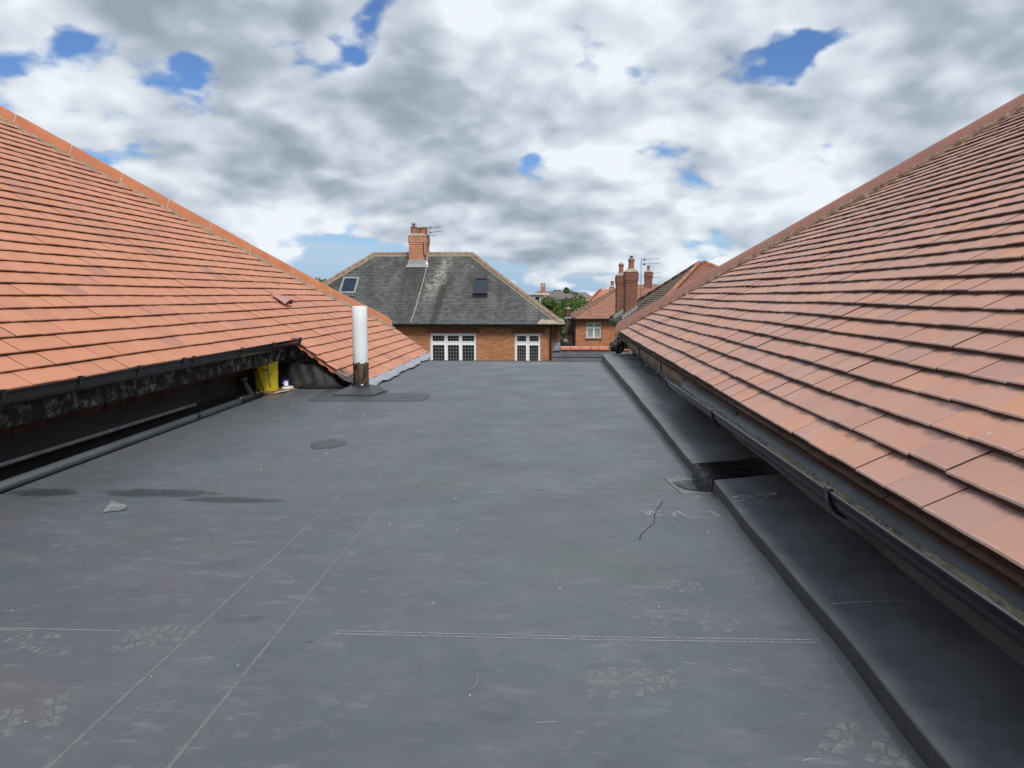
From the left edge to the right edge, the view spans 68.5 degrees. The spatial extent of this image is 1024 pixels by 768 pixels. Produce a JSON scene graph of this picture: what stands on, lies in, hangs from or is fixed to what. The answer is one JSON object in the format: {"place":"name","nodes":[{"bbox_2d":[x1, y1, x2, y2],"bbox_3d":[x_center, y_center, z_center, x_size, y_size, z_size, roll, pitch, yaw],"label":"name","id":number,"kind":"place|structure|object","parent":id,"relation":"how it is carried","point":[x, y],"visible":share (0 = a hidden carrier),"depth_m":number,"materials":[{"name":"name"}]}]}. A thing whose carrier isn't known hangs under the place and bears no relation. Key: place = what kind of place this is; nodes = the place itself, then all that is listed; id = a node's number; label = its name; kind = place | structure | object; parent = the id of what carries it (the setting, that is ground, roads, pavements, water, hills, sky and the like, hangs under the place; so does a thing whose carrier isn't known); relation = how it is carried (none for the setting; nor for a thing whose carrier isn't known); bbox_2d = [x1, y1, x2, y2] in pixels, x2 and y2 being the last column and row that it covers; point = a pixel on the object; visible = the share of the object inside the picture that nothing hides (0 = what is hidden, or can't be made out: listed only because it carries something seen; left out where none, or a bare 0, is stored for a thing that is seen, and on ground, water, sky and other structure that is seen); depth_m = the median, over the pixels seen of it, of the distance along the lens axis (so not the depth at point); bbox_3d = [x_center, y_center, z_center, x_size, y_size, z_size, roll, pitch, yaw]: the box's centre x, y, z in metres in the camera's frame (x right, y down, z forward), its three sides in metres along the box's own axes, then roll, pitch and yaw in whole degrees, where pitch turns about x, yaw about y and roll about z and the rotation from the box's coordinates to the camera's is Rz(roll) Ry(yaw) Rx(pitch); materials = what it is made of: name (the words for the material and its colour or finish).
{"place":"outdoors","nodes":[
{"label":"outdoors","id":0,"kind":"place"},
{"bbox_2d":[0,0,1023,295],"label":"sky","id":1,"kind":"structure","parent":0,"point":[556,144],"materials":[{"name":"white"}]},
{"bbox_2d":[527,293,549,302],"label":"white flat roof house","id":2,"kind":"structure","parent":0,"point":[536,296],"depth_m":97.28,"materials":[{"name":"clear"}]},
{"bbox_2d":[577,292,590,299],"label":"distant house","id":3,"kind":"structure","parent":0,"point":[587,296],"depth_m":301.89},
{"bbox_2d":[553,342,631,360],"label":"parapet wall","id":4,"kind":"structure","parent":0,"point":[577,353],"depth_m":11.97,"materials":[{"name":"brick"}]},
{"bbox_2d":[588,288,608,301],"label":"orange roof house","id":5,"kind":"structure","parent":0,"point":[598,293],"depth_m":80.06,"materials":[{"name":"tile"}]},
{"bbox_2d":[565,266,660,346],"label":"brown roof house","id":6,"kind":"structure","parent":0,"point":[589,324],"depth_m":40.17,"materials":[{"name":"ceramic"}]},
{"bbox_2d":[586,322,600,337],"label":"window","id":7,"kind":"structure","parent":6,"relation":"in","point":[593,329],"depth_m":40.13,"materials":[{"name":"white paint"}]},
{"bbox_2d":[609,256,717,339],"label":"pyramid roof house","id":8,"kind":"structure","parent":0,"point":[627,303],"depth_m":24.82,"materials":[{"name":"tile"}]},
{"bbox_2d":[640,258,659,302],"bbox_3d":[4.555,-3.421,24.791,0.627,1.480,0.154,2,7,15],"label":"tv aerial","id":9,"kind":"object","parent":8,"relation":"on","point":[648,264],"visible":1,"depth_m":24.77,"materials":[{"name":"metal"}]},
{"bbox_2d":[614,93,1023,647],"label":"tiled house","id":10,"kind":"structure","parent":0,"point":[856,356],"depth_m":2.68,"materials":[{"name":"tile"}]},
{"bbox_3d":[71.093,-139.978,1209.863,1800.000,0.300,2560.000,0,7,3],"label":"ground","id":11,"kind":"structure","parent":0,"visible":0},
{"bbox_2d":[0,106,430,480],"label":"tiled house","id":12,"kind":"structure","parent":11,"relation":"on","point":[125,299],"depth_m":4.74,"materials":[{"name":"tile"}]},
{"bbox_2d":[0,403,196,467],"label":"overflow pipe","id":13,"kind":"object","parent":12,"relation":"attached to","point":[37,453],"visible":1,"depth_m":3.53,"materials":[{"name":"grey plastic"}]},
{"bbox_2d":[0,354,1023,767],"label":"flat roof","id":14,"kind":"structure","parent":12,"relation":"attached to","point":[260,582],"depth_m":1.75,"materials":[{"name":"rubber"}]},
{"bbox_2d":[103,501,126,511],"bbox_3d":[-1.342,0.414,2.560,0.068,0.009,0.118,-2,7,-16],"label":"slate fragment","id":15,"kind":"object","parent":14,"relation":"on","point":[113,506],"visible":1,"depth_m":2.53,"materials":[{"name":"grey stone"}]},
{"bbox_2d":[0,377,263,492],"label":"waste pipe","id":16,"kind":"object","parent":14,"relation":"on","point":[24,478],"visible":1,"depth_m":3.52,"materials":[{"name":"black plastic"}]},
{"bbox_2d":[264,387,296,393],"bbox_3d":[-1.746,0.050,5.619,0.205,0.008,0.355,0,7,3],"label":"hardboard offcut","id":17,"kind":"object","parent":14,"relation":"on","point":[279,389],"visible":0.57,"depth_m":5.59,"materials":[{"name":"beige wood"}]},
{"bbox_2d":[254,361,278,391],"bbox_3d":[-1.809,-0.058,5.565,0.199,0.217,0.180,0,7,3],"label":"paint tub","id":18,"kind":"object","parent":17,"relation":"on","point":[265,378],"visible":0.72,"depth_m":5.50,"materials":[{"name":"yellow plastic"}]},
{"bbox_2d":[282,386,293,388],"bbox_3d":[-1.694,0.026,5.698,0.069,0.018,0.103,0,7,3],"label":"polystyrene block","id":19,"kind":"object","parent":17,"relation":"on","point":[288,387],"depth_m":5.66,"materials":[{"name":"white plastic"}]},
{"bbox_2d":[281,379,288,386],"bbox_3d":[-1.718,-0.009,5.698,0.056,0.050,0.057,0,7,3],"label":"pot","id":20,"kind":"object","parent":19,"relation":"on","point":[284,382],"visible":1,"depth_m":5.68,"materials":[{"name":"white paint"}]},
{"bbox_2d":[333,306,385,395],"bbox_3d":[-1.101,-0.254,5.524,0.330,0.632,0.432,0,7,3],"label":"vent pipe","id":21,"kind":"object","parent":14,"relation":"on","point":[361,386],"visible":1,"depth_m":5.53,"materials":[{"name":"white plastic"}]},
{"bbox_2d":[609,337,624,353],"bbox_3d":[1.155,-0.429,8.256,0.173,0.178,0.374,0,7,3],"label":"plastic bundle","id":22,"kind":"object","parent":14,"relation":"on","point":[617,345],"visible":1,"depth_m":8.14,"materials":[{"name":"black plastic"}]},
{"bbox_2d":[322,222,565,360],"bbox_3d":[-3.940,-3.708,33.549,12.600,6.880,7.070,0,7,3],"label":"slate roof bungalow","id":23,"kind":"object","parent":11,"relation":"on","point":[458,306],"visible":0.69,"depth_m":30.99,"materials":[{"name":"tile"}]},
{"bbox_2d":[428,226,440,236],"bbox_3d":[-3.396,-6.554,32.972,0.718,0.771,0.193,2,7,14],"label":"tv aerial","id":24,"kind":"object","parent":23,"relation":"attached to","point":[430,232],"visible":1,"depth_m":32.99,"materials":[{"name":"metal"}]},
{"bbox_2d":[430,333,476,359],"bbox_3d":[-2.386,-1.372,30.694,1.895,1.405,0.100,0,7,3],"label":"window","id":25,"kind":"structure","parent":23,"relation":"in","point":[443,346],"depth_m":30.65,"materials":[{"name":"white paint"}]},
{"bbox_2d":[515,333,540,360],"bbox_3d":[0.641,-1.351,30.518,1.060,1.405,0.100,0,7,3],"label":"window","id":26,"kind":"structure","parent":23,"relation":"in","point":[527,345],"depth_m":30.47,"materials":[{"name":"white paint"}]},
{"bbox_2d":[538,296,561,313],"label":"tree","id":27,"kind":"object","parent":11,"relation":"on","point":[554,306],"visible":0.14,"depth_m":57.53,"materials":[{"name":"green plant"}]},
{"bbox_2d":[535,283,583,301],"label":"distant bungalow","id":28,"kind":"object","parent":11,"relation":"on","point":[559,296],"visible":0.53,"depth_m":121.69,"materials":[{"name":"grey brick"}]},
{"bbox_2d":[560,314,565,338],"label":"tree","id":29,"kind":"object","parent":11,"relation":"on","point":[562,331],"visible":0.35,"depth_m":51.45,"materials":[{"name":"green plant"}]},
{"bbox_2d":[560,335,571,345],"bbox_3d":[2.653,-1.539,37.031,0.550,1.750,0.090,0,7,3],"label":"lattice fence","id":30,"kind":"object","parent":11,"relation":"on","point":[568,337],"visible":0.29,"depth_m":36.95,"materials":[{"name":"brown wood"}]},
{"bbox_2d":[556,287,589,319],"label":"tree","id":31,"kind":"object","parent":11,"relation":"on","point":[573,303],"visible":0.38,"depth_m":54.87,"materials":[{"name":"green plant"}]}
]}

